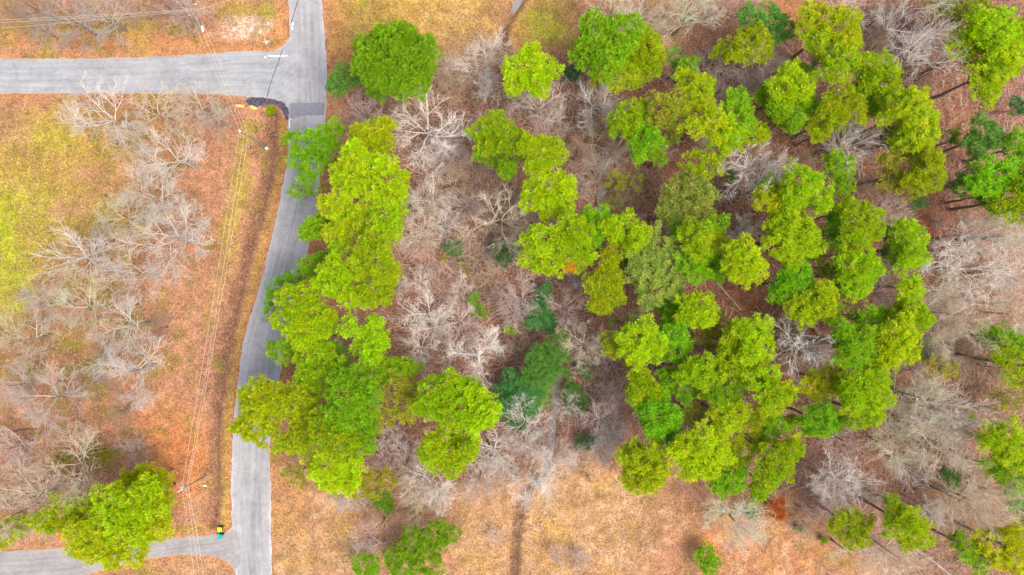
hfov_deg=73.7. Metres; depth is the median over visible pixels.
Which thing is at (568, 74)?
evergreen shrub
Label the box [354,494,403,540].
bare tree
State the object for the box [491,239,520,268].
evergreen shrub
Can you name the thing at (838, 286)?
pine tree
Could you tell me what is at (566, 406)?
bare tree
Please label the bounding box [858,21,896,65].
bare tree
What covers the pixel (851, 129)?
bare shrub
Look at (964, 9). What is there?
pine tree
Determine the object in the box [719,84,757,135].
pine tree
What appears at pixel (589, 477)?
bare shrub
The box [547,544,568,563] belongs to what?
bare tree
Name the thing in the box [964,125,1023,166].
pine tree
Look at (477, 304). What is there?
evergreen shrub
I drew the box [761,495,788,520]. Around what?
shrub
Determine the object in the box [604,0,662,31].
bare tree
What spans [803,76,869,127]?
pine tree
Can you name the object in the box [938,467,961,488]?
evergreen shrub
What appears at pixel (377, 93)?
pine tree
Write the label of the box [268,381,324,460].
pine tree
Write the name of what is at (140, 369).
bare tree
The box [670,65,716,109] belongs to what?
pine tree
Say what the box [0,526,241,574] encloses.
driveway
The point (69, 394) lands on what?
bare tree
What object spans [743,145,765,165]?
bare shrub
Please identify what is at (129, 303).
bare tree
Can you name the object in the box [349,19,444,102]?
pine tree
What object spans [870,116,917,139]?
pine tree
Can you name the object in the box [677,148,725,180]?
pine tree
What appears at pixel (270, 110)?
evergreen shrub
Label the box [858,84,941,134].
pine tree
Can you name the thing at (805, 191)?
pine tree
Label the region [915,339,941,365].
bare tree
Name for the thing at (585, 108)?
bare shrub
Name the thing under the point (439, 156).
bare tree
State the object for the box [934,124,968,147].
pine tree
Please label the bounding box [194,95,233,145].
bare tree
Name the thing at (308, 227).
pine tree
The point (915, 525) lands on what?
pine tree
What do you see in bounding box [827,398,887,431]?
pine tree
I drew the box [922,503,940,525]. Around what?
bare shrub
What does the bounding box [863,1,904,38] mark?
bare tree
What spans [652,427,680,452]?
pine tree
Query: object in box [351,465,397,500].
pine tree
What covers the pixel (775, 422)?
pine tree
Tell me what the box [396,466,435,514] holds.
bare tree
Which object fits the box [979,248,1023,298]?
bare tree
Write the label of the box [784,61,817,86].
pine tree
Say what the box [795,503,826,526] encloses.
fallen log
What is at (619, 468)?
bare tree
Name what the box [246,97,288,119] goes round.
tar edge
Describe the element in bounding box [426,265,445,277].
bare shrub
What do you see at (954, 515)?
bare tree
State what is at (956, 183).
pine tree
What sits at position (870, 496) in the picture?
bare tree
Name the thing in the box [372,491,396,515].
evergreen shrub
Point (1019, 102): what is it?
evergreen shrub
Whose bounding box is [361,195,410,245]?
pine tree
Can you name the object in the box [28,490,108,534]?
pine tree
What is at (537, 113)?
bare tree
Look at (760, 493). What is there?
pine tree
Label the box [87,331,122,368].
bare tree
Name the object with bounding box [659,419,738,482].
pine tree
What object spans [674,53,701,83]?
pine tree
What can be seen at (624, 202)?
bare tree
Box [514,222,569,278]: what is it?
pine tree
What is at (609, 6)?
bare tree
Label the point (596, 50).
pine tree
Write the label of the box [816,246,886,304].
pine tree
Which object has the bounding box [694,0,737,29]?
bare tree
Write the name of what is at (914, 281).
pine tree
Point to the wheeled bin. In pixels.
(220, 529)
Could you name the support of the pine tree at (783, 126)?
on the ground at (808, 558)
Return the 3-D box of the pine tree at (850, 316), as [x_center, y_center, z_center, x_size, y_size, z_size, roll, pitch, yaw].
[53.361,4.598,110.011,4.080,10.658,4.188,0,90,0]
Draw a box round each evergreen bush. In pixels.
[492,367,542,416]
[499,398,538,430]
[516,341,565,390]
[518,376,554,414]
[522,297,557,334]
[526,329,571,369]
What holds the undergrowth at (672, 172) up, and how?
on the ground at (808, 558)
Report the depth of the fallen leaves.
115.12 m
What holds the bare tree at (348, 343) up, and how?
on the ground at (808, 558)
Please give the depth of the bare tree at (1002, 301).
106.10 m
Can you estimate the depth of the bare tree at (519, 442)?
110.31 m
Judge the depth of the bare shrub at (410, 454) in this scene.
113.81 m
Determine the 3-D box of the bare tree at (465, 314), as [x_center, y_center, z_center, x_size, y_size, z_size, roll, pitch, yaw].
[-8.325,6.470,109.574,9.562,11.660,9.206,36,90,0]
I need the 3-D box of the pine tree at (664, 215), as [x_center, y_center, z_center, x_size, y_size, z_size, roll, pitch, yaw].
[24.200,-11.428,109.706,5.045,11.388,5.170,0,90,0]
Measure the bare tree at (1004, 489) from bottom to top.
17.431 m
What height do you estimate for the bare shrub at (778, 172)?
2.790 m
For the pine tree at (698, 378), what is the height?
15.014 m
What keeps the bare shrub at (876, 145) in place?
on the ground at (808, 558)
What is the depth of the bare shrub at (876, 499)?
113.44 m
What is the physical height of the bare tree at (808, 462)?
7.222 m
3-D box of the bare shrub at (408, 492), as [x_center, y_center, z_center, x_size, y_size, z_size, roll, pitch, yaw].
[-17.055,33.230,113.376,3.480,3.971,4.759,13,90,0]
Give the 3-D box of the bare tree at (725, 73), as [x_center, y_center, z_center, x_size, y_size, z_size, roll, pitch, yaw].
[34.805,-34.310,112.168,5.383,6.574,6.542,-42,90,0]
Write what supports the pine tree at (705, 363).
on the ground at (808, 558)
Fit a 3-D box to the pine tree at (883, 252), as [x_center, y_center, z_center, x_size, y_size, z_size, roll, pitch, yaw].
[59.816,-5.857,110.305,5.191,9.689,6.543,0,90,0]
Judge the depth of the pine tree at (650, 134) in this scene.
103.22 m
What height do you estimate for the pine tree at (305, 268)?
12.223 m
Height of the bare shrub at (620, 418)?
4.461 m
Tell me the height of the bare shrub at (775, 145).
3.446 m
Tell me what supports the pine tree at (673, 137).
on the ground at (808, 558)
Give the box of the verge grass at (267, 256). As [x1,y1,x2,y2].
[9,22,328,551]
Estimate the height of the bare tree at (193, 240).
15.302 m
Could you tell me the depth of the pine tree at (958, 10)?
104.64 m
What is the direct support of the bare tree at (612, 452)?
on the ground at (808, 558)
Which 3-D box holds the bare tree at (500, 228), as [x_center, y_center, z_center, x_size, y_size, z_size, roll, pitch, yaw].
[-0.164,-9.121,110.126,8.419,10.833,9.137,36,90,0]
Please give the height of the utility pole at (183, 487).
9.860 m
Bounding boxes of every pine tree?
[0,510,44,550]
[0,513,27,543]
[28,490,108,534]
[60,496,174,570]
[83,471,175,548]
[116,459,176,505]
[227,372,293,450]
[262,268,303,322]
[265,333,310,366]
[268,279,339,354]
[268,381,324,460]
[280,462,308,490]
[281,114,345,189]
[286,182,327,206]
[290,339,346,399]
[295,249,329,285]
[296,210,333,242]
[298,444,368,497]
[303,407,361,461]
[309,237,370,312]
[315,192,367,250]
[318,361,383,431]
[325,61,361,98]
[327,136,411,218]
[327,339,355,378]
[335,312,391,365]
[341,404,380,459]
[345,229,401,310]
[346,114,398,159]
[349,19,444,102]
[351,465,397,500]
[359,350,425,386]
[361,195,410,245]
[364,82,388,105]
[376,367,422,432]
[407,365,483,433]
[414,423,482,480]
[453,383,503,440]
[464,109,524,158]
[471,144,524,180]
[499,41,564,100]
[513,130,569,175]
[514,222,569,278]
[517,164,577,224]
[548,206,599,266]
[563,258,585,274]
[567,7,646,83]
[580,203,611,248]
[580,263,626,315]
[587,56,653,94]
[597,206,653,259]
[597,235,627,276]
[597,330,629,360]
[604,96,654,140]
[607,310,639,340]
[611,313,669,372]
[614,435,674,496]
[617,251,643,279]
[620,219,694,313]
[621,22,666,79]
[623,356,641,372]
[624,364,665,406]
[625,110,666,168]
[633,396,683,442]
[645,87,689,131]
[648,143,669,167]
[649,380,673,404]
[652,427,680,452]
[653,198,683,229]
[654,295,686,329]
[654,363,699,406]
[655,284,683,315]
[658,171,722,221]
[658,313,689,347]
[659,332,693,364]
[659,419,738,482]
[661,122,682,146]
[662,219,694,243]
[666,41,692,83]
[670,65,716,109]
[671,250,715,285]
[671,350,725,399]
[672,289,721,329]
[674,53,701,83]
[675,398,706,426]
[676,92,729,145]
[676,215,720,263]
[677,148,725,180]
[693,310,730,352]
[700,369,748,406]
[700,399,754,443]
[701,355,726,382]
[702,253,720,279]
[703,211,730,240]
[704,252,731,284]
[705,112,750,159]
[705,456,750,501]
[706,229,732,252]
[708,19,773,74]
[710,344,756,382]
[711,318,755,360]
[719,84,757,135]
[719,232,769,290]
[722,312,776,365]
[724,434,760,469]
[730,363,782,405]
[733,0,796,47]
[735,402,777,438]
[741,120,771,146]
[744,433,768,455]
[745,437,806,488]
[746,172,779,194]
[746,175,804,226]
[746,374,799,417]
[748,466,781,505]
[750,107,780,126]
[751,79,778,112]
[754,351,771,366]
[755,207,829,271]
[756,255,817,306]
[756,414,793,443]
[757,56,817,113]
[763,93,820,135]
[765,156,835,219]
[770,114,793,132]
[774,278,840,330]
[779,413,802,438]
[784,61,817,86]
[784,398,839,440]
[790,0,865,59]
[791,105,848,138]
[794,123,831,146]
[794,361,853,403]
[799,22,863,84]
[800,254,841,277]
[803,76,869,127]
[804,238,823,262]
[807,317,884,375]
[809,148,857,196]
[813,201,839,226]
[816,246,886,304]
[817,502,875,553]
[818,213,853,253]
[821,261,850,302]
[821,300,848,319]
[822,193,888,253]
[822,242,859,269]
[822,362,897,417]
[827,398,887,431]
[833,411,851,434]
[837,304,867,323]
[839,299,894,334]
[840,48,904,104]
[848,97,887,121]
[852,82,886,111]
[855,309,923,370]
[857,495,937,553]
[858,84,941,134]
[860,145,923,203]
[861,123,901,150]
[864,104,942,156]
[864,487,902,514]
[865,215,933,278]
[865,235,902,270]
[865,287,937,333]
[868,271,925,299]
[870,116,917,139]
[871,355,898,373]
[872,137,948,197]
[876,218,897,241]
[881,84,903,105]
[915,0,995,32]
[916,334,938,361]
[917,22,996,77]
[917,350,959,380]
[929,37,1023,111]
[929,161,983,202]
[930,3,1023,67]
[930,526,991,574]
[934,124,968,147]
[937,153,1023,201]
[941,0,990,29]
[942,111,1010,161]
[945,184,1003,210]
[947,516,1023,574]
[948,168,1023,227]
[948,414,1023,475]
[954,448,1023,496]
[961,342,1023,391]
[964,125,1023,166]
[968,318,1023,356]
[976,171,1023,214]
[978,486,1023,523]
[1017,17,1023,48]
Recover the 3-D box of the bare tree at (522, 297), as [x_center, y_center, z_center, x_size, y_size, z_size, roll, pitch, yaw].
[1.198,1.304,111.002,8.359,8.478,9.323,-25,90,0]
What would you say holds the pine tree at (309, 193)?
on the ground at (808, 558)
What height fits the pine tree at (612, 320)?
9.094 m
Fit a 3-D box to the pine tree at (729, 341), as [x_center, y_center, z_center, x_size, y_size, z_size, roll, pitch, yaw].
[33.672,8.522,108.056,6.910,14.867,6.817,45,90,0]
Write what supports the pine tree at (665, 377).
on the ground at (808, 558)
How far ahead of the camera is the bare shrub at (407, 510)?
113.80 m
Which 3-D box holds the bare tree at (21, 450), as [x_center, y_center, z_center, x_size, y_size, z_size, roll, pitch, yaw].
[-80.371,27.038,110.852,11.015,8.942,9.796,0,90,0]
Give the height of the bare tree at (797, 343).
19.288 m
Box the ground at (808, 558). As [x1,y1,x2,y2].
[0,0,1023,574]
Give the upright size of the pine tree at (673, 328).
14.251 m
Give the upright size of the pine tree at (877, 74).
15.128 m
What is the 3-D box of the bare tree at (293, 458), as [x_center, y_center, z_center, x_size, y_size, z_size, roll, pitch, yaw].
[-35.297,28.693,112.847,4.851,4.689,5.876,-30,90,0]
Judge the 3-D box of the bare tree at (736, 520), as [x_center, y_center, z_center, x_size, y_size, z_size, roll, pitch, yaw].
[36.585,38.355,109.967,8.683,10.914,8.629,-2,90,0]
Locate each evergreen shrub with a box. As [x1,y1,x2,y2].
[49,449,72,470]
[76,440,122,468]
[264,106,277,116]
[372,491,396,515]
[434,249,449,261]
[442,239,462,257]
[455,259,470,274]
[466,290,489,320]
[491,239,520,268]
[503,321,518,335]
[533,280,553,303]
[559,378,592,412]
[560,366,574,381]
[563,64,582,83]
[573,432,598,450]
[574,358,596,381]
[600,191,622,211]
[603,168,628,190]
[622,169,644,194]
[691,541,721,574]
[724,168,738,182]
[740,503,760,521]
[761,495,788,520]
[794,520,804,533]
[818,533,831,543]
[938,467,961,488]
[943,408,976,433]
[983,382,1023,412]
[1001,95,1023,117]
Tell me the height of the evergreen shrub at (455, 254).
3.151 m
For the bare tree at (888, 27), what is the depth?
104.93 m
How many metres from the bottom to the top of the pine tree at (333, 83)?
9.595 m
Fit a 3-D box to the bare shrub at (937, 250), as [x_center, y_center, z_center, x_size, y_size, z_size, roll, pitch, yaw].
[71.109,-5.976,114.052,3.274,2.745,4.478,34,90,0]
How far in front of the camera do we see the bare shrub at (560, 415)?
113.88 m
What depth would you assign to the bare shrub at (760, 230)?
113.46 m
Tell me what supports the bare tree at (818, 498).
on the ground at (808, 558)
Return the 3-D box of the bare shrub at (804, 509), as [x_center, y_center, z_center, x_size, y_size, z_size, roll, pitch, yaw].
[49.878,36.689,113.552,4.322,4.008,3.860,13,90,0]
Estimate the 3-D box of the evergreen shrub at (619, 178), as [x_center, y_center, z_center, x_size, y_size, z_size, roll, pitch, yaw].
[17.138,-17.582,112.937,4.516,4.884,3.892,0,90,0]
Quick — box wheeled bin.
[217,525,223,531]
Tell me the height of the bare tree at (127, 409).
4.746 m
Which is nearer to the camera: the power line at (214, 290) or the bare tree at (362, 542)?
the power line at (214, 290)
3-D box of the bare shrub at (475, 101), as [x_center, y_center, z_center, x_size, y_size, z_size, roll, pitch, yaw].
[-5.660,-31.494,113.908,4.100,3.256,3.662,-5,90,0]
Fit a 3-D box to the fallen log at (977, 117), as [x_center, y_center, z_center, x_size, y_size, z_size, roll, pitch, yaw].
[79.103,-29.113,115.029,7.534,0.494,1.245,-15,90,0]
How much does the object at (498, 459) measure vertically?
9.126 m
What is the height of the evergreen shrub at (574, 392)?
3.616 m
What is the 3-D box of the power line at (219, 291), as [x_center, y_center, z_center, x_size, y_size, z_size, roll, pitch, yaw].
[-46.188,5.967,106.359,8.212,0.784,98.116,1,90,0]
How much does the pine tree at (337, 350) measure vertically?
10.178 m
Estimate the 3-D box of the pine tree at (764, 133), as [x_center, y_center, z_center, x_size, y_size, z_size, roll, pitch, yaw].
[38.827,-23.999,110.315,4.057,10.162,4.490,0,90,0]
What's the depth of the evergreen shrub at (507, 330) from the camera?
112.47 m
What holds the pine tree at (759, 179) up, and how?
on the ground at (808, 558)
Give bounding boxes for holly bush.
[348,551,381,574]
[381,518,462,574]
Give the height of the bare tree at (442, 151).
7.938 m
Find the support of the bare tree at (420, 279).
on the ground at (808, 558)
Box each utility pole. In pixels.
[178,474,207,494]
[189,3,217,28]
[238,129,268,149]
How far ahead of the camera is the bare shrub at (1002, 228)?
113.23 m
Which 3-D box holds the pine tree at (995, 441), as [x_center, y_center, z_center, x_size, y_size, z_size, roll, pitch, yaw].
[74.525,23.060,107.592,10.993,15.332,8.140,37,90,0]
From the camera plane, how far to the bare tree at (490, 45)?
108.32 m
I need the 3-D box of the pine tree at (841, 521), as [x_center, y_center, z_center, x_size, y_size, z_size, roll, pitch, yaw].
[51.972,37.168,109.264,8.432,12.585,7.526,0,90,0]
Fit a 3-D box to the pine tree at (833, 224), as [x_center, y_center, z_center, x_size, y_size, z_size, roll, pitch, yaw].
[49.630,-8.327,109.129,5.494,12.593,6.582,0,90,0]
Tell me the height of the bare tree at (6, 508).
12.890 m
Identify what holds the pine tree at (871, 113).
on the ground at (808, 558)
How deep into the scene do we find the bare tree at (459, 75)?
110.24 m
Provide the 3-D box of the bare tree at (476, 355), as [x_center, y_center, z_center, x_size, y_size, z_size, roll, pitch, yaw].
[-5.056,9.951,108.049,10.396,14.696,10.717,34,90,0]
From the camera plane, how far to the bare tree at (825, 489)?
106.16 m
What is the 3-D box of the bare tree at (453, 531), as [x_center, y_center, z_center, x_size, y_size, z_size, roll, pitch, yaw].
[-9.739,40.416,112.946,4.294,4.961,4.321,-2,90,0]
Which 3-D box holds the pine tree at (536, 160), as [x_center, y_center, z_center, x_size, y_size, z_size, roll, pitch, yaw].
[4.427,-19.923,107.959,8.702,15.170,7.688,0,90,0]
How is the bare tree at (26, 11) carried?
on the ground at (808, 558)
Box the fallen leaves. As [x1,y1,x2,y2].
[0,0,1023,574]
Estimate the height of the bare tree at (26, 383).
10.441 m
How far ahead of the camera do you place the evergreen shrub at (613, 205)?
112.41 m
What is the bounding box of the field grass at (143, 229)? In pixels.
[0,0,287,573]
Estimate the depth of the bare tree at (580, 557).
113.51 m
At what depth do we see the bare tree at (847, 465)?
111.44 m
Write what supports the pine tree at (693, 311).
on the ground at (808, 558)
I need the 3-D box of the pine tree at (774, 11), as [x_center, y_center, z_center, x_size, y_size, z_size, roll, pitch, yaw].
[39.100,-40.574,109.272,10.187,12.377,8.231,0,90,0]
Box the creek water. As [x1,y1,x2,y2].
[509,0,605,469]
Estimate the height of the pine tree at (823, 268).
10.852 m
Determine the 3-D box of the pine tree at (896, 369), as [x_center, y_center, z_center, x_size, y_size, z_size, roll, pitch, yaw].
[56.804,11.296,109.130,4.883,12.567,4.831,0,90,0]
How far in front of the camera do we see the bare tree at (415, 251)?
109.60 m
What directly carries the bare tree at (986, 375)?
on the ground at (808, 558)
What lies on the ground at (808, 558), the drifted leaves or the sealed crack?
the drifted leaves
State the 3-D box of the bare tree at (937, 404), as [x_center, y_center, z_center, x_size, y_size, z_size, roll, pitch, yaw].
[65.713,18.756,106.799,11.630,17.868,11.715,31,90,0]
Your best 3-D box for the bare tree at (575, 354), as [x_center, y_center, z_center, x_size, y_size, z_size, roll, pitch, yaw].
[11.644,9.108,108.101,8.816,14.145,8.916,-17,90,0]
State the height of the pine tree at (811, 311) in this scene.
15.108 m
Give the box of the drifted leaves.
[4,19,837,573]
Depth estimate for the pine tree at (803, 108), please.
103.27 m
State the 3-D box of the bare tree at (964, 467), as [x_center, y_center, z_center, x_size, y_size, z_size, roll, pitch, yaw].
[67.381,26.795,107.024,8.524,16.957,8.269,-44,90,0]
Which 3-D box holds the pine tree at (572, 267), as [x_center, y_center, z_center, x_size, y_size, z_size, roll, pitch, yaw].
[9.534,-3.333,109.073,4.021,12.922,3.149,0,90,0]
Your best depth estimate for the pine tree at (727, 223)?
105.05 m
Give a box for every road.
[0,39,295,110]
[230,0,326,574]
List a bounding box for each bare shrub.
[397,447,416,467]
[399,502,419,517]
[400,479,415,502]
[416,262,430,276]
[417,310,441,329]
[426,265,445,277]
[440,281,466,310]
[463,352,477,364]
[465,252,477,265]
[466,88,489,109]
[467,473,485,490]
[476,75,498,92]
[485,246,495,262]
[490,342,507,362]
[501,465,525,488]
[519,91,541,109]
[523,100,543,122]
[527,421,548,444]
[527,465,540,484]
[537,97,553,112]
[549,95,573,114]
[550,404,569,424]
[566,354,577,371]
[570,322,585,335]
[572,97,598,122]
[582,472,594,485]
[586,310,602,326]
[592,119,603,136]
[593,378,617,401]
[603,100,626,118]
[609,406,630,426]
[614,142,633,164]
[627,208,646,223]
[637,168,659,195]
[716,177,736,193]
[724,219,739,236]
[739,62,756,81]
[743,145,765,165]
[752,216,767,240]
[767,144,788,166]
[770,163,783,180]
[790,512,820,541]
[793,150,814,165]
[798,498,822,517]
[817,140,832,156]
[840,122,864,137]
[848,125,871,142]
[866,491,883,507]
[870,137,886,153]
[916,439,936,452]
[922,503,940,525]
[928,287,947,310]
[929,239,945,260]
[931,211,949,231]
[952,340,967,351]
[971,463,987,479]
[991,216,1019,233]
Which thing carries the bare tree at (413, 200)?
on the ground at (808, 558)
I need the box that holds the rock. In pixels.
[234,104,243,107]
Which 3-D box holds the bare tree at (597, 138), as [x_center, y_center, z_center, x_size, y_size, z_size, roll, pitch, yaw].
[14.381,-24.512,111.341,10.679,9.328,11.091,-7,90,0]
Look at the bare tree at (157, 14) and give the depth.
111.67 m
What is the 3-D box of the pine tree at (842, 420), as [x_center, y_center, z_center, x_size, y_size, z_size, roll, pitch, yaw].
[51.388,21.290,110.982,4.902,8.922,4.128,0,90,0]
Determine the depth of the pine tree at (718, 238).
105.14 m
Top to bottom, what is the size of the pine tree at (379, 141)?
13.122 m
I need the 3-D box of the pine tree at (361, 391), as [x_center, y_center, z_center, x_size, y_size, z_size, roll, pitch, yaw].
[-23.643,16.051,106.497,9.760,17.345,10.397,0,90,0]
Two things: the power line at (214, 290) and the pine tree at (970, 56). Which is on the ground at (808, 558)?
the pine tree at (970, 56)
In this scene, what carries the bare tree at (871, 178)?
on the ground at (808, 558)
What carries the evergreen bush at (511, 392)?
on the ground at (808, 558)
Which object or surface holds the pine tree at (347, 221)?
on the ground at (808, 558)
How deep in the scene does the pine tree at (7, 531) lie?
107.07 m
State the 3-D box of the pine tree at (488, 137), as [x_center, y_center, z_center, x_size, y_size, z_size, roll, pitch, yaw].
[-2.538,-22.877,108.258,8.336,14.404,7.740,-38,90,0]
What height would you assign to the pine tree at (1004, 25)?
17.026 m
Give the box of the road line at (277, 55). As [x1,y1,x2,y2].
[268,55,287,56]
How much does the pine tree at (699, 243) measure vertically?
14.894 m
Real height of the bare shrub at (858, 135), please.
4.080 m
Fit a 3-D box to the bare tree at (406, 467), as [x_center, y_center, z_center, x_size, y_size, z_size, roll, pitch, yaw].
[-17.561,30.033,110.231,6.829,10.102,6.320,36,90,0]
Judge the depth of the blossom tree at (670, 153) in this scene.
111.96 m
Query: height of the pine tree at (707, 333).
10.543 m
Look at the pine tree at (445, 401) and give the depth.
100.04 m
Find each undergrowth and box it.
[344,0,1023,574]
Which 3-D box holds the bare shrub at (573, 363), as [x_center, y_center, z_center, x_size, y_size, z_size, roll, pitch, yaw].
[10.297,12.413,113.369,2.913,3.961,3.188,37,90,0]
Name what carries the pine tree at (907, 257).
on the ground at (808, 558)
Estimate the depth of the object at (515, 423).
109.97 m
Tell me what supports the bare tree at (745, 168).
on the ground at (808, 558)
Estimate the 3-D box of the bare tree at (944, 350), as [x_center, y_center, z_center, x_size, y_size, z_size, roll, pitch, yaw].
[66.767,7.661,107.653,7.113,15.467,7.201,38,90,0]
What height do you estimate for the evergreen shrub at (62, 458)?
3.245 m
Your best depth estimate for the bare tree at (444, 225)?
109.84 m
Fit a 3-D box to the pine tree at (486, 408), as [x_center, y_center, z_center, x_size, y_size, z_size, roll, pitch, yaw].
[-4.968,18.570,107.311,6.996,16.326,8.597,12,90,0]
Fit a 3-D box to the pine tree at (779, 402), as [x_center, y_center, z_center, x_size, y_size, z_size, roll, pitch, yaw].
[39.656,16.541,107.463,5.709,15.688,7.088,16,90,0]
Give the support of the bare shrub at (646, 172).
on the ground at (808, 558)
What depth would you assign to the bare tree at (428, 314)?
107.72 m
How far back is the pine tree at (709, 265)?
104.41 m
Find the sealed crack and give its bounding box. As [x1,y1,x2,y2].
[267,49,282,96]
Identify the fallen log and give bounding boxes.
[0,428,37,437]
[596,138,622,184]
[715,282,741,310]
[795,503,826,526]
[798,149,824,163]
[918,549,950,574]
[960,108,1002,123]
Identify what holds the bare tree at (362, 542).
on the ground at (808, 558)
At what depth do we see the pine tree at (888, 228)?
105.47 m
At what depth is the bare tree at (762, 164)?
109.38 m
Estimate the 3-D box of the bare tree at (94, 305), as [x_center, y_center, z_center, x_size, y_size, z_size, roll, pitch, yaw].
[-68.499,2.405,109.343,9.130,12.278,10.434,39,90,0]
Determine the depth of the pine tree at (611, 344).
104.60 m
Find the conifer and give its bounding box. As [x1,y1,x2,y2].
[895,191,929,210]
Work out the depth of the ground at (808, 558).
115.16 m
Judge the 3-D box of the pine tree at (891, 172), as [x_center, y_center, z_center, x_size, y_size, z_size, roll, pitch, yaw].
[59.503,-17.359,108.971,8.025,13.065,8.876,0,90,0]
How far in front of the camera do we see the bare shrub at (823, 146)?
113.63 m
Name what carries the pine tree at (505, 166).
on the ground at (808, 558)
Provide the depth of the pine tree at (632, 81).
104.48 m
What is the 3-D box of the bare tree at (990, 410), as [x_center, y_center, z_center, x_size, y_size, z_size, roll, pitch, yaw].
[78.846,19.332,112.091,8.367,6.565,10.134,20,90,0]
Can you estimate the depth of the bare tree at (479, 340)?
108.68 m
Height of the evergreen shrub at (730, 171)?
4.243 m
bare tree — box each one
[0,0,31,29]
[0,298,61,372]
[0,356,41,414]
[0,358,94,451]
[0,427,42,480]
[0,453,64,548]
[0,483,46,553]
[1,0,67,43]
[11,277,90,338]
[13,5,58,53]
[21,421,107,522]
[27,216,114,281]
[33,0,109,56]
[43,265,117,332]
[52,73,150,151]
[59,351,118,407]
[68,0,136,48]
[81,335,170,413]
[83,221,116,259]
[84,290,157,374]
[87,244,171,304]
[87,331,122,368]
[90,189,159,242]
[102,118,152,163]
[104,387,141,429]
[106,191,214,284]
[107,158,186,228]
[112,431,154,469]
[116,0,165,31]
[120,81,191,149]
[126,121,205,194]
[145,0,182,29]
[147,0,217,35]
[147,310,174,346]
[158,191,210,249]
[165,79,233,136]
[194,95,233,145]
[287,448,309,477]
[305,475,325,492]
[323,490,358,514]
[338,87,384,129]
[340,488,372,512]
[345,514,388,553]
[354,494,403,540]
[381,95,407,118]
[385,269,415,299]
[385,279,457,337]
[387,93,434,131]
[391,83,478,172]
[393,306,457,350]
[393,448,423,502]
[396,329,437,372]
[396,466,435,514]
[397,205,442,253]
[398,214,435,261]
[400,164,461,224]
[401,481,449,539]
[402,456,458,510]
[403,180,438,221]
[405,264,431,292]
[415,130,464,184]
[424,201,463,248]
[427,295,477,358]
[430,154,471,210]
[436,44,487,99]
[436,59,468,107]
[437,139,476,183]
[437,325,505,390]
[443,43,502,89]
[445,187,489,228]
[445,223,480,253]
[445,520,465,542]
[450,139,492,191]
[450,268,472,293]
[459,182,537,260]
[460,458,504,511]
[461,25,512,77]
[463,173,518,224]
[465,324,502,353]
[468,426,519,482]
[471,256,503,294]
[484,525,504,545]
[491,197,537,258]
[495,267,543,326]
[497,295,539,335]
[497,331,535,364]
[497,393,549,460]
[498,84,533,121]
[504,450,561,515]
[505,419,548,461]
[508,74,571,134]
[511,315,548,351]
[523,444,578,503]
[535,95,579,137]
[541,282,586,335]
[542,436,591,478]
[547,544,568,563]
[552,388,580,421]
[554,316,607,374]
[563,127,600,176]
[569,101,628,171]
[569,391,627,444]
[569,547,594,573]
[573,171,595,196]
[573,332,615,371]
[573,389,614,423]
[575,76,627,135]
[576,146,614,178]
[582,0,640,32]
[583,351,612,379]
[587,439,616,471]
[589,410,634,457]
[591,163,626,195]
[593,379,627,416]
[595,139,631,169]
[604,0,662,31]
[606,447,621,476]
[609,188,642,214]
[645,0,685,27]
[652,0,730,44]
[654,8,676,38]
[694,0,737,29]
[697,491,775,557]
[698,76,731,110]
[715,137,797,206]
[717,502,766,556]
[719,38,786,92]
[724,0,766,27]
[728,71,760,105]
[735,153,775,192]
[754,43,791,80]
[768,313,836,385]
[769,312,816,352]
[785,333,834,375]
[795,444,828,480]
[801,479,836,511]
[805,449,884,518]
[805,459,863,509]
[812,424,869,467]
[817,114,888,178]
[821,0,872,30]
[828,538,884,574]
[831,453,864,483]
[841,177,879,209]
[848,119,888,155]
[854,163,885,197]
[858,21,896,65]
[858,267,900,308]
[859,478,889,509]
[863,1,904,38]
[865,410,942,476]
[865,523,900,562]
[866,0,964,53]
[866,529,931,574]
[867,191,900,224]
[870,0,973,85]
[874,397,962,458]
[879,441,942,491]
[880,198,918,225]
[886,359,958,437]
[895,402,976,477]
[899,371,995,443]
[901,360,931,390]
[901,493,950,527]
[906,255,984,311]
[907,54,951,92]
[913,280,979,349]
[914,425,991,482]
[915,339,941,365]
[918,234,1022,313]
[919,332,966,373]
[920,398,1006,468]
[923,317,967,362]
[923,468,996,527]
[925,299,999,356]
[927,469,1023,546]
[930,11,965,34]
[935,208,1023,268]
[945,321,1010,389]
[949,239,1021,303]
[956,200,1023,272]
[957,461,1023,526]
[959,270,1023,343]
[966,379,1016,433]
[968,347,1021,393]
[973,216,1023,255]
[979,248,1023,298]
[983,286,1023,336]
[994,0,1023,17]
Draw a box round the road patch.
[290,103,324,118]
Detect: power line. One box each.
[1,10,186,22]
[8,9,189,19]
[8,10,195,27]
[182,17,238,569]
[186,16,243,570]
[188,10,247,574]
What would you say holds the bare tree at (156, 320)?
on the ground at (808, 558)
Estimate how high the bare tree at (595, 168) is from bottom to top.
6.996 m
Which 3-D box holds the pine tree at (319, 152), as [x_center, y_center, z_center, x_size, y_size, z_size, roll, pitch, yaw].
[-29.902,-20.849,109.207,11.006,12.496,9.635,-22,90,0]
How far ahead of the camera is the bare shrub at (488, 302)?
112.11 m
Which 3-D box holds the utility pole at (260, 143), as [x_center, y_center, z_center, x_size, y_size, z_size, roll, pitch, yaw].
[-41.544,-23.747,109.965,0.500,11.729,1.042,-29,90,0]
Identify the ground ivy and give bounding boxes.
[376,8,1023,573]
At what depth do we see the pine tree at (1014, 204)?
101.98 m

